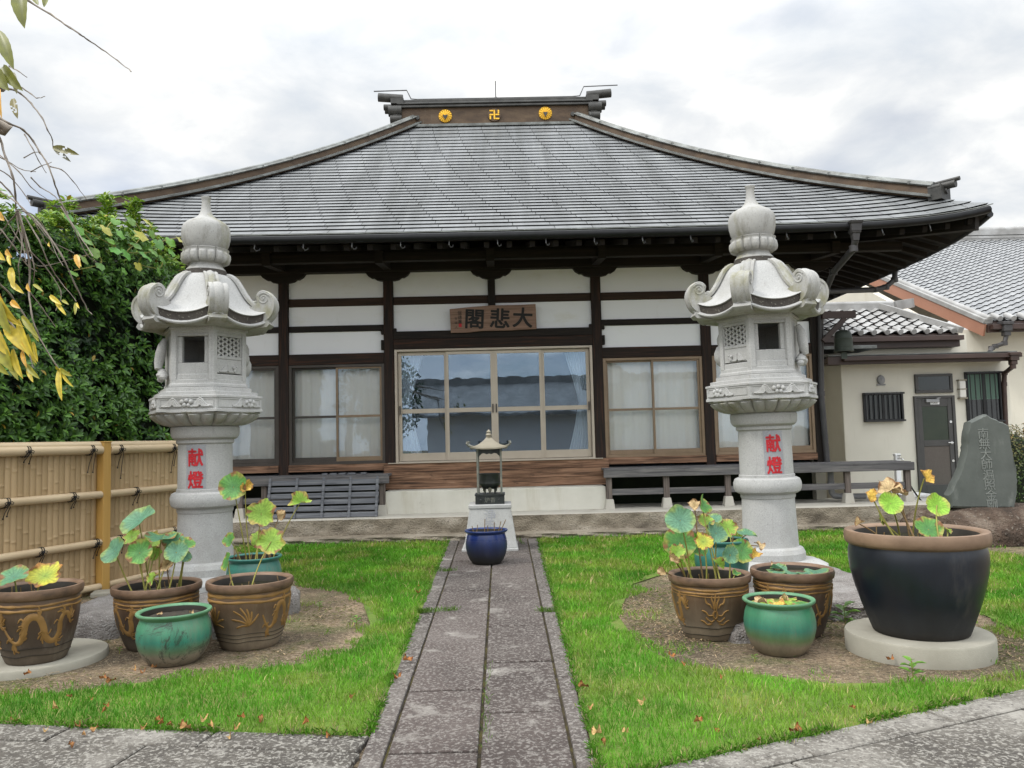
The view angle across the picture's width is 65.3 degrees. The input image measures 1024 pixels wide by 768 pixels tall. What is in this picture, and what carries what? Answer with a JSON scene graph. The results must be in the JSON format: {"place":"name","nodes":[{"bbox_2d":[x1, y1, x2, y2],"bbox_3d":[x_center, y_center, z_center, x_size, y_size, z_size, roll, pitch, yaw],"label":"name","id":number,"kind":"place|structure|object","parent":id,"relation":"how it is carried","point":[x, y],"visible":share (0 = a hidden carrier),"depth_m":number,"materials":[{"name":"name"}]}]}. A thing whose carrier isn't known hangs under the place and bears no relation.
{"place":"outdoors","nodes":[
{"label":"outdoors","id":0,"kind":"place"},
{"bbox_2d":[382,538,576,767],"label":"path","id":1,"kind":"structure","parent":0,"point":[438,726],"depth_m":4.83,"materials":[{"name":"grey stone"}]},
{"bbox_2d":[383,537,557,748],"bbox_3d":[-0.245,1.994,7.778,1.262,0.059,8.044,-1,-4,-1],"label":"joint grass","id":2,"kind":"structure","parent":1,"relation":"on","point":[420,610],"depth_m":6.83,"materials":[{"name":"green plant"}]},
{"bbox_2d":[358,538,593,767],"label":"path border","id":3,"kind":"object","parent":1,"relation":"on","point":[375,750],"visible":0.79,"depth_m":4.97,"materials":[{"name":"grey stone"}]},
{"bbox_2d":[403,654,412,660],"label":"fallen leaf","id":4,"kind":"object","parent":3,"relation":"on","point":[408,658],"visible":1,"depth_m":5.34,"materials":[{"name":"orange plant"}]},
{"bbox_2d":[465,527,507,564],"bbox_3d":[-0.305,1.945,9.569,0.517,0.399,0.516,-1,-4,-1],"label":"glazed pot","id":5,"kind":"object","parent":1,"relation":"on","point":[488,547],"visible":0.98,"depth_m":9.38,"materials":[{"name":"blue ceramic"}]},
{"bbox_2d":[472,519,505,531],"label":"dry stalks","id":6,"kind":"object","parent":5,"relation":"in","point":[487,526],"visible":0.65,"depth_m":9.58,"materials":[{"name":"grey plant"}]},
{"bbox_2d":[462,429,517,551],"bbox_3d":[-0.314,1.451,11.018,0.754,1.658,0.764,-1,-4,-1],"label":"incense burner","id":7,"kind":"object","parent":1,"relation":"on","point":[490,508],"visible":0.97,"depth_m":10.81,"materials":[{"name":"stone"}]},
{"bbox_2d":[11,81,993,518],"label":"temple hall","id":8,"kind":"structure","parent":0,"point":[369,259],"depth_m":13.91,"materials":[{"name":"grey wood"}]},
{"bbox_2d":[233,366,278,466],"bbox_3d":[-4.858,0.572,13.843,1.690,1.719,0.226,-1,-4,-1],"label":"window frame","id":9,"kind":"structure","parent":8,"relation":"in","point":[257,443],"depth_m":13.91,"materials":[{"name":"brown metal"}]},
{"bbox_2d":[289,363,384,465],"bbox_3d":[-3.018,0.528,13.867,1.650,1.719,0.226,-1,-4,-1],"label":"window frame","id":10,"kind":"structure","parent":8,"relation":"in","point":[337,412],"depth_m":13.95,"materials":[{"name":"brown metal"}]},
{"bbox_2d":[450,304,536,332],"bbox_3d":[-0.325,-1.132,13.807,1.492,0.456,0.048,-2,3,-1],"label":"name board","id":11,"kind":"object","parent":8,"relation":"attached to","point":[492,318],"visible":1,"depth_m":13.79,"materials":[{"name":"brown wood"}]},
{"bbox_2d":[394,345,595,462],"bbox_3d":[-0.303,0.353,13.955,3.430,1.956,0.357,-1,-4,-1],"label":"entrance door","id":12,"kind":"structure","parent":8,"relation":"in","point":[407,362],"depth_m":13.86,"materials":[{"name":"metal"}]},
{"bbox_2d":[603,356,705,457],"bbox_3d":[2.460,0.399,13.938,1.730,1.719,0.226,-1,-4,-1],"label":"window frame","id":13,"kind":"structure","parent":8,"relation":"in","point":[654,406],"depth_m":14.02,"materials":[{"name":"brown metal"}]},
{"bbox_2d":[712,354,816,454],"bbox_3d":[4.369,0.354,13.963,1.750,1.719,0.226,-1,-4,-1],"label":"window frame","id":14,"kind":"structure","parent":8,"relation":"in","point":[726,435],"depth_m":14.00,"materials":[{"name":"brown metal"}]},
{"bbox_2d":[834,325,853,358],"bbox_3d":[5.704,-0.800,13.755,0.328,0.734,0.328,-1,-4,-1],"label":"temple bell","id":15,"kind":"object","parent":8,"relation":"hanging from","point":[843,342],"visible":1,"depth_m":13.64,"materials":[{"name":"green metal"}]},
{"bbox_2d":[827,472,866,498],"bbox_3d":[5.644,1.678,13.480,0.630,0.543,0.112,-1,-4,-1],"label":"drain pipe","id":16,"kind":"object","parent":8,"relation":"attached to","point":[833,493],"visible":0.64,"depth_m":13.43,"materials":[{"name":"grey plastic"}]},
{"bbox_2d":[0,689,1023,767],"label":"paving","id":17,"kind":"structure","parent":0,"point":[983,733],"depth_m":3.84,"materials":[{"name":"grey stone"}]},
{"bbox_2d":[90,724,98,731],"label":"fallen leaf","id":18,"kind":"object","parent":17,"relation":"on","point":[92,729],"visible":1,"depth_m":4.18,"materials":[{"name":"beige plant"}]},
{"bbox_2d":[179,719,190,728],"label":"fallen leaf","id":19,"kind":"object","parent":17,"relation":"on","point":[183,724],"visible":1,"depth_m":4.16,"materials":[{"name":"beige plant"}]},
{"bbox_2d":[0,547,1023,767],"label":"ground","id":20,"kind":"structure","parent":0,"point":[815,655],"depth_m":5.60,"materials":[{"name":"soil"}]},
{"bbox_2d":[0,638,108,680],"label":"round slab","id":21,"kind":"structure","parent":20,"relation":"on","point":[82,652],"depth_m":5.51,"materials":[{"name":"grey concrete"}]},
{"bbox_2d":[0,578,84,665],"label":"glazed pot","id":22,"kind":"object","parent":21,"relation":"on","point":[39,626],"visible":0.98,"depth_m":5.40,"materials":[{"name":"brown ceramic"}]},
{"bbox_2d":[0,561,62,591],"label":"lotus plant","id":23,"kind":"object","parent":22,"relation":"in","point":[39,574],"visible":0.94,"depth_m":5.54,"materials":[{"name":"yellow plant"}]},
{"bbox_2d":[0,0,131,399],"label":"weeping cherry","id":24,"kind":"object","parent":20,"relation":"on","point":[18,337],"visible":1,"depth_m":2.88,"materials":[{"name":"yellow plant"}]},
{"bbox_2d":[0,440,177,596],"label":"bamboo fence","id":25,"kind":"object","parent":20,"relation":"on","point":[70,507],"visible":0.61,"depth_m":8.23,"materials":[{"name":"wood"}]},
{"bbox_2d":[0,188,185,441],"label":"hedge","id":26,"kind":"object","parent":20,"relation":"on","point":[103,355],"visible":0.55,"depth_m":8.91,"materials":[{"name":"green plant"}]},
{"bbox_2d":[64,214,181,276],"bbox_3d":[-4.374,-1.530,9.146,0.169,0.921,1.819,-3,-4,19],"label":"vine","id":27,"kind":"object","parent":26,"relation":"attached to","point":[141,235],"visible":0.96,"depth_m":9.06,"materials":[{"name":"green plant"}]},
{"bbox_2d":[73,609,120,640],"bbox_3d":[-3.323,1.950,6.462,0.401,0.226,0.355,-1,-4,-1],"label":"rock","id":28,"kind":"object","parent":20,"relation":"on","point":[100,624],"visible":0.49,"depth_m":6.32,"materials":[{"name":"stone"}]},
{"bbox_2d":[90,589,109,598],"bbox_3d":[-4.135,2.157,8.246,0.360,0.050,0.240,0,-4,-18],"label":"footing stone","id":29,"kind":"object","parent":20,"relation":"on","point":[99,593],"visible":0.46,"depth_m":8.12,"materials":[{"name":"grey stone"}]},
{"bbox_2d":[79,570,210,619],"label":"stone plinth","id":30,"kind":"structure","parent":20,"relation":"on","point":[103,602],"depth_m":7.02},
{"bbox_2d":[131,196,278,592],"bbox_3d":[-3.101,0.039,8.083,1.462,3.939,1.331,-1,-4,-1],"label":"stone lantern","id":31,"kind":"object","parent":30,"relation":"on","point":[204,314],"visible":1,"depth_m":7.78,"materials":[{"name":"stone"}]},
{"bbox_2d":[226,552,281,574],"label":"glazed pot","id":32,"kind":"object","parent":30,"relation":"on","point":[267,564],"visible":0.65,"depth_m":7.01,"materials":[{"name":"ceramic"}]},
{"bbox_2d":[218,471,311,559],"bbox_3d":[-2.210,1.192,7.193,0.856,0.820,0.317,-2,-4,6],"label":"lotus plant","id":33,"kind":"object","parent":32,"relation":"on","point":[235,485],"visible":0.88,"depth_m":7.19,"materials":[{"name":"green plant"}]},
{"bbox_2d":[110,576,202,651],"bbox_3d":[-2.722,1.765,6.125,0.650,0.467,0.644,-1,-4,-1],"label":"glazed pot","id":34,"kind":"object","parent":20,"relation":"on","point":[128,604],"visible":0.59,"depth_m":5.90,"materials":[{"name":"brown ceramic"}]},
{"bbox_2d":[100,505,195,590],"bbox_3d":[-2.781,1.282,6.157,0.657,0.684,0.401,-2,-4,11],"label":"lotus plant","id":35,"kind":"object","parent":34,"relation":"on","point":[176,545],"visible":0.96,"depth_m":6.10,"materials":[{"name":"green plant"}]},
{"bbox_2d":[135,602,211,667],"bbox_3d":[-2.385,1.776,5.638,0.506,0.361,0.510,-1,-4,-1],"label":"glazed pot","id":36,"kind":"object","parent":20,"relation":"on","point":[175,634],"visible":0.99,"depth_m":5.46,"materials":[{"name":"green ceramic"}]},
{"bbox_2d":[211,621,216,638],"bbox_3d":[-2.309,1.819,6.313,0.119,0.492,0.117,-1,-4,-1],"label":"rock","id":37,"kind":"object","parent":20,"relation":"on","point":[213,635],"visible":0.01,"depth_m":6.25,"materials":[{"name":"stone"}]},
{"bbox_2d":[0,537,447,737],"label":"grass turf","id":38,"kind":"object","parent":20,"relation":"on","point":[372,618],"depth_m":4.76,"materials":[{"name":"green plant"}]},
{"bbox_2d":[52,700,58,708],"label":"fallen leaf","id":39,"kind":"object","parent":38,"relation":"on","point":[54,705],"visible":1,"depth_m":4.53,"materials":[{"name":"beige plant"}]},
{"bbox_2d":[106,676,115,683],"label":"fallen leaf","id":40,"kind":"object","parent":38,"relation":"on","point":[108,679],"visible":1,"depth_m":5.03,"materials":[{"name":"brown plant"}]},
{"bbox_2d":[200,713,207,721],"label":"fallen leaf","id":41,"kind":"object","parent":38,"relation":"on","point":[203,720],"visible":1,"depth_m":4.26,"materials":[{"name":"beige plant"}]},
{"bbox_2d":[258,714,263,722],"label":"fallen leaf","id":42,"kind":"object","parent":38,"relation":"on","point":[260,717],"visible":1,"depth_m":4.27,"materials":[{"name":"brown plant"}]},
{"bbox_2d":[205,572,293,651],"bbox_3d":[-1.992,1.729,6.072,0.643,0.496,0.646,-1,-4,-1],"label":"glazed pot","id":43,"kind":"object","parent":20,"relation":"on","point":[245,616],"visible":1,"depth_m":5.85,"materials":[{"name":"ceramic"}]},
{"bbox_2d":[221,527,285,585],"bbox_3d":[-1.989,1.341,6.172,0.364,0.456,0.473,2,-5,-42],"label":"lotus plant","id":44,"kind":"object","parent":43,"relation":"on","point":[270,540],"visible":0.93,"depth_m":6.17,"materials":[{"name":"green plant"}]},
{"bbox_2d":[288,586,299,614],"bbox_3d":[-2.051,1.958,7.208,0.310,0.274,0.280,-1,-4,-1],"label":"rock","id":45,"kind":"object","parent":20,"relation":"on","point":[294,607],"visible":0.3,"depth_m":7.11,"materials":[{"name":"stone"}]},
{"bbox_2d":[351,615,362,628],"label":"weed","id":46,"kind":"object","parent":20,"relation":"on","point":[356,620],"visible":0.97,"depth_m":6.50,"materials":[{"name":"green plant"}]},
{"bbox_2d":[0,572,1023,693],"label":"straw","id":47,"kind":"object","parent":20,"relation":"on","point":[680,643],"visible":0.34,"depth_m":5.98,"materials":[{"name":"brown plant"}]},
{"bbox_2d":[1,528,1023,767],"bbox_3d":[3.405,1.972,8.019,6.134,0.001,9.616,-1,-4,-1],"label":"grass turf","id":48,"kind":"object","parent":20,"relation":"on","point":[618,623],"depth_m":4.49,"materials":[{"name":"green plant"}]},
{"bbox_2d":[578,680,588,686],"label":"fallen leaf","id":49,"kind":"object","parent":48,"relation":"on","point":[582,683],"visible":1,"depth_m":4.69,"materials":[{"name":"brown plant"}]},
{"bbox_2d":[591,724,601,734],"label":"fallen leaf","id":50,"kind":"object","parent":48,"relation":"on","point":[594,731],"visible":1,"depth_m":3.94,"materials":[{"name":"beige plant"}]},
{"bbox_2d":[637,696,645,704],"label":"fallen leaf","id":51,"kind":"object","parent":48,"relation":"on","point":[640,701],"visible":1,"depth_m":4.38,"materials":[{"name":"beige plant"}]},
{"bbox_2d":[694,715,702,721],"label":"fallen leaf","id":52,"kind":"object","parent":48,"relation":"on","point":[697,718],"visible":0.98,"depth_m":4.07,"materials":[{"name":"brown plant"}]},
{"bbox_2d":[789,721,801,730],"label":"fallen leaf","id":53,"kind":"object","parent":48,"relation":"on","point":[796,728],"visible":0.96,"depth_m":3.90,"materials":[{"name":"brown plant"}]},
{"bbox_2d":[233,521,898,546],"bbox_3d":[0.097,2.301,12.107,12.800,0.095,0.448,-1,-4,-1],"label":"step","id":54,"kind":"object","parent":20,"relation":"on","point":[519,534],"visible":0.34,"depth_m":11.96,"materials":[{"name":"concrete"}]},
{"bbox_2d":[233,497,927,537],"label":"terrace","id":55,"kind":"structure","parent":20,"relation":"on","point":[652,515],"depth_m":12.35,"materials":[{"name":"concrete"}]},
{"bbox_2d":[267,476,378,518],"bbox_3d":[-3.022,1.819,12.757,1.780,0.665,0.041,-1,-23,-1],"label":"slatted panel","id":56,"kind":"object","parent":55,"relation":"on","point":[350,481],"visible":0.82,"depth_m":12.76,"materials":[{"name":"grey wood"}]},
{"bbox_2d":[668,566,751,641],"bbox_3d":[1.491,1.653,6.006,0.611,0.468,0.604,-1,-4,-1],"label":"glazed pot","id":57,"kind":"object","parent":20,"relation":"on","point":[712,608],"visible":0.94,"depth_m":5.79,"materials":[{"name":"brown ceramic"}]},
{"bbox_2d":[657,494,740,578],"bbox_3d":[1.383,1.185,6.047,0.646,0.694,0.419,-1,-4,-1],"label":"lotus plant","id":58,"kind":"object","parent":57,"relation":"on","point":[680,542],"visible":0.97,"depth_m":6.00,"materials":[{"name":"green plant"}]},
{"bbox_2d":[728,622,750,643],"bbox_3d":[1.658,1.813,5.794,0.176,0.155,0.157,-1,-4,-1],"label":"rock","id":59,"kind":"object","parent":20,"relation":"on","point":[738,635],"visible":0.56,"depth_m":5.74,"materials":[{"name":"stone"}]},
{"bbox_2d":[742,591,816,657],"bbox_3d":[1.847,1.661,5.507,0.483,0.365,0.484,-1,-4,-1],"label":"glazed pot","id":60,"kind":"object","parent":20,"relation":"on","point":[783,631],"visible":0.88,"depth_m":5.33,"materials":[{"name":"green ceramic"}]},
{"bbox_2d":[754,593,808,604],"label":"floating leaves","id":61,"kind":"object","parent":60,"relation":"on","point":[784,599],"visible":0.93,"depth_m":5.50,"materials":[{"name":"plant"}]},
{"bbox_2d":[750,562,834,637],"bbox_3d":[2.116,1.630,6.015,0.607,0.485,0.613,-1,-4,-1],"label":"glazed pot","id":62,"kind":"object","parent":20,"relation":"on","point":[818,587],"visible":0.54,"depth_m":5.80,"materials":[{"name":"ceramic"}]},
{"bbox_2d":[766,561,828,573],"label":"floating leaves","id":63,"kind":"object","parent":62,"relation":"on","point":[777,567],"visible":0.96,"depth_m":6.00,"materials":[{"name":"green plant"}]},
{"bbox_2d":[748,566,867,621],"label":"stone plinth","id":64,"kind":"structure","parent":20,"relation":"on","point":[844,589],"depth_m":6.58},
{"bbox_2d":[694,536,748,570],"bbox_3d":[1.898,1.608,7.227,0.488,0.408,0.491,-1,-4,-1],"label":"glazed pot","id":65,"kind":"object","parent":64,"relation":"on","point":[720,547],"visible":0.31,"depth_m":7.04,"materials":[{"name":"ceramic"}]},
{"bbox_2d":[707,513,764,562],"bbox_3d":[1.979,1.378,7.166,0.357,0.397,0.590,2,-5,-37],"label":"lotus plant","id":66,"kind":"object","parent":65,"relation":"in","point":[747,552],"visible":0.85,"depth_m":7.07,"materials":[{"name":"green plant"}]},
{"bbox_2d":[684,185,828,576],"bbox_3d":[2.541,-0.094,8.156,1.462,3.939,1.331,-2,-4,-1],"label":"stone lantern","id":67,"kind":"object","parent":64,"relation":"on","point":[756,302],"visible":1,"depth_m":7.86,"materials":[{"name":"stone"}]},
{"bbox_2d":[829,601,859,624],"bbox_3d":[2.464,1.737,5.908,0.221,0.240,0.228,-3,-4,15],"label":"weed","id":68,"kind":"object","parent":20,"relation":"on","point":[843,613],"visible":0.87,"depth_m":5.93,"materials":[{"name":"green plant"}]},
{"bbox_2d":[898,656,924,678],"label":"weed","id":69,"kind":"object","parent":20,"relation":"on","point":[912,664],"visible":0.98,"depth_m":4.74,"materials":[{"name":"green plant"}]},
{"bbox_2d":[844,618,997,669],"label":"round slab","id":70,"kind":"structure","parent":20,"relation":"on","point":[977,648],"depth_m":5.11,"materials":[{"name":"grey concrete"}]},
{"bbox_2d":[843,522,992,641],"bbox_3d":[2.778,1.342,5.471,0.912,0.690,0.903,-1,-4,-1],"label":"glazed urn","id":71,"kind":"object","parent":70,"relation":"on","point":[915,587],"visible":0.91,"depth_m":5.15,"materials":[{"name":"ceramic"}]},
{"bbox_2d":[854,469,951,536],"bbox_3d":[2.667,0.843,5.532,0.711,0.491,0.451,-1,-4,-1],"label":"lotus plant","id":72,"kind":"object","parent":71,"relation":"on","point":[893,502],"visible":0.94,"depth_m":5.45,"materials":[{"name":"green plant"}]},
{"bbox_2d":[823,226,1023,497],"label":"house","id":73,"kind":"structure","parent":20,"relation":"on","point":[917,378],"depth_m":16.55,"materials":[{"name":"paint"}]},
{"bbox_2d":[862,392,905,421],"bbox_3d":[7.473,0.463,16.046,0.806,0.587,0.132,-1,-4,-1],"label":"barred window","id":74,"kind":"structure","parent":73,"relation":"in","point":[878,406],"depth_m":16.06,"materials":[{"name":"black metal"}]},
{"bbox_2d":[913,395,958,496],"bbox_3d":[8.525,1.263,16.018,0.824,2.059,0.159,-1,-4,-1],"label":"door","id":75,"kind":"structure","parent":73,"relation":"in","point":[935,418],"depth_m":16.02,"materials":[{"name":"silver metal"}]},
{"bbox_2d":[964,371,1005,421],"bbox_3d":[9.515,0.257,16.084,0.725,1.019,0.132,-1,-4,-1],"label":"barred window","id":76,"kind":"structure","parent":73,"relation":"in","point":[984,388],"depth_m":16.10,"materials":[{"name":"black metal"}]},
{"bbox_2d":[899,503,1023,547],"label":"rock","id":77,"kind":"object","parent":20,"relation":"on","point":[1004,525],"visible":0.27,"depth_m":10.22,"materials":[{"name":"stone"}]},
{"bbox_2d":[944,414,1016,507],"bbox_3d":[6.166,1.033,10.566,0.922,1.264,0.205,-1,-4,-1],"label":"memorial stone","id":78,"kind":"object","parent":77,"relation":"on","point":[985,474],"visible":1,"depth_m":10.47,"materials":[{"name":"grey stone"}]},
{"bbox_2d":[0,0,1023,427],"label":"sky","id":79,"kind":"structure","parent":0,"point":[923,90],"materials":[{"name":"white"}]},
{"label":"yard slab","id":80,"kind":"structure","parent":0,"visible":0},
{"bbox_2d":[893,453,903,481],"bbox_3d":[7.061,1.778,14.543,0.111,1.018,0.203,-1,-4,-1],"label":"water tap post","id":81,"kind":"object","parent":80,"relation":"on","point":[897,474],"visible":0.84,"depth_m":14.56,"materials":[{"name":"white plastic"}]},
{"bbox_2d":[898,492,929,500],"bbox_3d":[7.131,2.112,14.268,0.540,0.310,0.500,-1,-4,-1],"label":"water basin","id":82,"kind":"object","parent":80,"relation":"on","point":[923,496],"visible":0.14,"depth_m":14.05,"materials":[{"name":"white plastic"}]},
{"bbox_2d":[1008,423,1023,502],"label":"shrub","id":83,"kind":"object","parent":80,"relation":"on","point":[1017,443],"visible":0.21,"depth_m":12.21,"materials":[{"name":"green plant"}]}
]}

